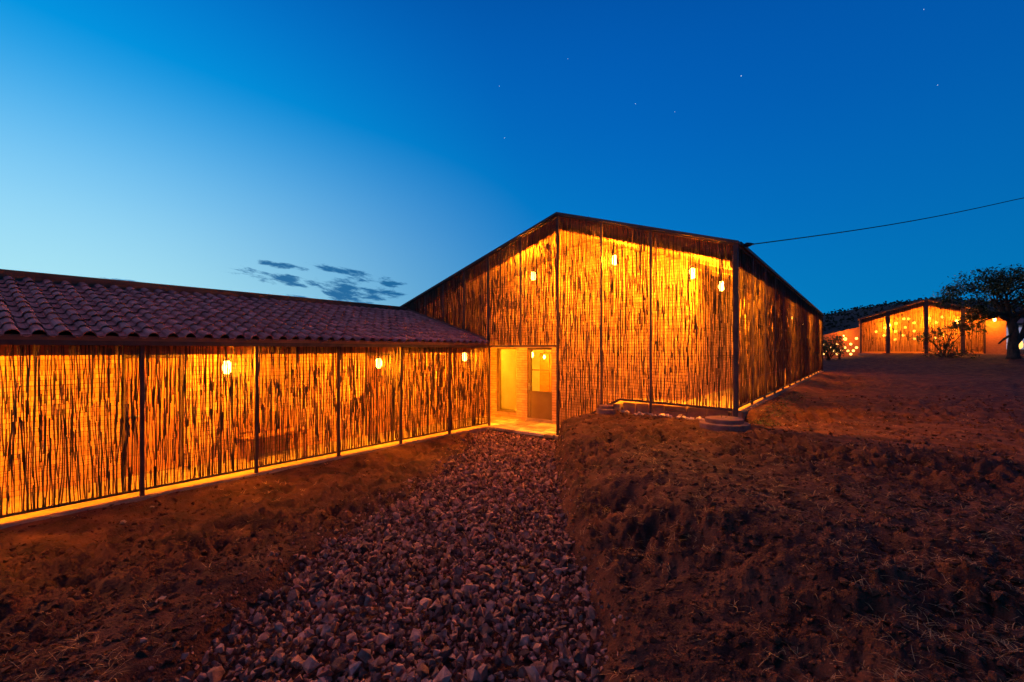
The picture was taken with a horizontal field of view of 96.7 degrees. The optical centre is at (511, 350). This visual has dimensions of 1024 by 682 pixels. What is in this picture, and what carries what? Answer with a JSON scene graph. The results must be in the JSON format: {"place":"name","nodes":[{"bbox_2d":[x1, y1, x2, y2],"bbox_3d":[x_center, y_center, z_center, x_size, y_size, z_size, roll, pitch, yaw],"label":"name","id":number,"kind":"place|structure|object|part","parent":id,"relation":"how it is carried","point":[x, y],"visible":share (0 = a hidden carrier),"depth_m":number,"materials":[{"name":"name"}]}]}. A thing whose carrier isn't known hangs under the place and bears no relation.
{"place":"outdoors","nodes":[
{"label":"outdoors","id":0,"kind":"place"},
{"bbox_2d":[94,426,628,681],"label":"gravel","id":1,"kind":"structure","parent":0,"point":[328,629],"depth_m":4.15,"materials":[{"name":"grey gravel"}]},
{"bbox_2d":[0,352,1023,681],"bbox_3d":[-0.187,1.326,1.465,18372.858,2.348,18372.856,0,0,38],"label":"ground","id":2,"kind":"structure","parent":0,"point":[914,380],"depth_m":4.55,"materials":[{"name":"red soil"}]},
{"bbox_2d":[0,269,513,528],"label":"building","id":3,"kind":"structure","parent":2,"relation":"on","point":[115,392],"depth_m":7.75,"materials":[{"name":"wood"}]},
{"bbox_2d":[126,358,178,474],"bbox_3d":[-6.215,1.110,7.872,0.050,1.940,0.750,0,0,38],"label":"door","id":4,"kind":"structure","parent":3,"relation":"in","point":[149,465],"depth_m":7.88,"materials":[{"name":"brown wood"}]},
{"bbox_2d":[222,354,230,373],"bbox_3d":[-4.799,0.105,7.667,0.136,0.600,0.136,0,0,38],"label":"pendant lamp","id":5,"kind":"object","parent":3,"relation":"hanging from","point":[228,360],"visible":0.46,"depth_m":7.63,"materials":[{"name":"glass"}]},
{"bbox_2d":[236,409,308,461],"bbox_3d":[-4.763,1.675,9.101,0.460,0.850,1.250,0,0,38],"label":"bench","id":6,"kind":"object","parent":3,"relation":"on","point":[292,429],"visible":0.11,"depth_m":9.17,"materials":[{"name":"brown wood"}]},
{"bbox_2d":[367,356,391,432],"bbox_3d":[-3.376,1.110,11.536,0.050,1.940,0.780,0,0,38],"label":"door","id":7,"kind":"structure","parent":3,"relation":"in","point":[381,400],"depth_m":11.54,"materials":[{"name":"brown wood"}]},
{"bbox_2d":[596,402,615,414],"bbox_3d":[2.101,1.309,10.138,0.440,0.281,0.440,0,0,38],"label":"manhole cover","id":8,"kind":"object","parent":2,"relation":"on","point":[608,409],"visible":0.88,"depth_m":9.98,"materials":[{"name":"concrete"}]},
{"bbox_2d":[401,212,823,439],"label":"gabled building","id":9,"kind":"structure","parent":2,"relation":"on","point":[646,323],"depth_m":11.31,"materials":[{"name":"wood"}]},
{"bbox_2d":[496,348,516,414],"bbox_3d":[-0.130,0.945,14.100,0.820,2.030,0.190,0,0,38],"label":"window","id":10,"kind":"structure","parent":9,"relation":"in","point":[505,411],"depth_m":14.35,"materials":[{"name":"paint"}]},
{"bbox_2d":[526,348,552,423],"bbox_3d":[0.834,1.018,13.327,0.930,2.175,0.150,0,0,38],"label":"door","id":11,"kind":"structure","parent":9,"relation":"in","point":[539,402],"depth_m":13.40,"materials":[{"name":"paint"}]},
{"bbox_2d":[540,353,551,391],"bbox_3d":[1.420,1.100,15.790,0.820,2.000,0.460,0,0,38],"label":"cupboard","id":12,"kind":"object","parent":9,"relation":"in","point":[546,378],"visible":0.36,"depth_m":15.68,"materials":[{"name":"brown wood"}]},
{"bbox_3d":[1.126,1.100,15.744,0.390,1.900,0.028,0,0,38],"label":"cupboard door","id":13,"kind":"part","parent":12,"relation":"part of","materials":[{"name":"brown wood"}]},
{"bbox_3d":[1.450,1.100,15.493,0.390,1.900,0.028,0,0,38],"label":"cupboard door","id":14,"kind":"part","parent":12,"relation":"part of","materials":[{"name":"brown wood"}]},
{"bbox_2d":[612,244,615,264],"bbox_3d":[2.382,-2.255,10.566,0.136,0.560,0.136,0,0,38],"label":"pendant lamp","id":15,"kind":"object","parent":9,"relation":"hanging from","point":[615,256],"visible":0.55,"depth_m":10.53,"materials":[{"name":"glass"}]},
{"bbox_2d":[689,255,694,278],"bbox_3d":[3.765,-1.730,9.494,0.136,0.490,0.136,0,0,38],"label":"pendant lamp","id":16,"kind":"object","parent":9,"relation":"hanging from","point":[692,274],"visible":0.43,"depth_m":9.45,"materials":[{"name":"glass"}]},
{"bbox_2d":[743,198,1022,246],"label":"power cable","id":17,"kind":"object","parent":9,"relation":"attached to","point":[747,244],"visible":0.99,"depth_m":10.11,"materials":[{"name":"rubber"}]},
{"bbox_2d":[699,415,749,431],"bbox_3d":[3.918,1.336,8.401,0.860,0.281,0.860,0,0,38],"label":"manhole cover","id":18,"kind":"object","parent":2,"relation":"on","point":[718,423],"visible":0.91,"depth_m":8.13,"materials":[{"name":"concrete"}]},
{"bbox_2d":[753,390,817,425],"bbox_3d":[6.866,1.317,10.959,0.974,0.301,6.583,0,0,38],"label":"ground cover","id":19,"kind":"object","parent":2,"relation":"on","point":[759,422],"visible":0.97,"depth_m":9.64,"materials":[{"name":"brown plant"}]},
{"bbox_2d":[823,332,850,359],"bbox_3d":[22.830,-0.218,32.769,2.512,2.087,2.697,0,0,38],"label":"bush","id":20,"kind":"object","parent":2,"relation":"on","point":[833,346],"visible":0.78,"depth_m":32.55,"materials":[{"name":"green plant"}]},
{"bbox_2d":[823,299,1005,357],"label":"distant building","id":21,"kind":"structure","parent":2,"relation":"on","point":[893,330],"depth_m":36.25,"materials":[{"name":"wood"}]},
{"bbox_2d":[909,319,976,356],"bbox_3d":[29.387,-0.796,31.031,3.571,2.661,2.399,0,0,28],"label":"sapling","id":22,"kind":"object","parent":2,"relation":"on","point":[928,337],"visible":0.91,"depth_m":30.89,"materials":[{"name":"green plant"}]},
{"bbox_2d":[914,347,980,358],"bbox_3d":[28.739,0.266,30.064,2.955,1.061,3.210,0,0,16],"label":"scrub","id":23,"kind":"object","parent":2,"relation":"on","point":[952,352],"visible":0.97,"depth_m":29.83,"materials":[{"name":"green plant"}]},
{"bbox_2d":[923,263,1023,358],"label":"spreading tree","id":24,"kind":"object","parent":2,"relation":"on","point":[999,286],"visible":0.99,"depth_m":28.02,"materials":[{"name":"green plant"}]},
{"bbox_2d":[1006,319,1023,352],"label":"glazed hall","id":25,"kind":"structure","parent":2,"relation":"on","point":[1020,324],"depth_m":42.18,"materials":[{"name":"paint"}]},
{"bbox_2d":[1006,327,1007,348],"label":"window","id":26,"kind":"structure","parent":25,"relation":"in","point":[1006,327],"depth_m":42.18,"materials":[{"name":"white glass"}]},
{"bbox_2d":[0,0,1023,313],"label":"sky","id":27,"kind":"structure","parent":0,"point":[360,151],"materials":[{"name":"blue"}]},
{"bbox_2d":[823,299,1023,334],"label":"hill","id":28,"kind":"structure","parent":0,"point":[855,324],"depth_m":302.63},
{"bbox_2d":[823,297,1023,330],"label":"forest","id":29,"kind":"object","parent":28,"relation":"on","point":[871,308],"visible":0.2,"depth_m":321.18,"materials":[{"name":"plant"}]}
]}

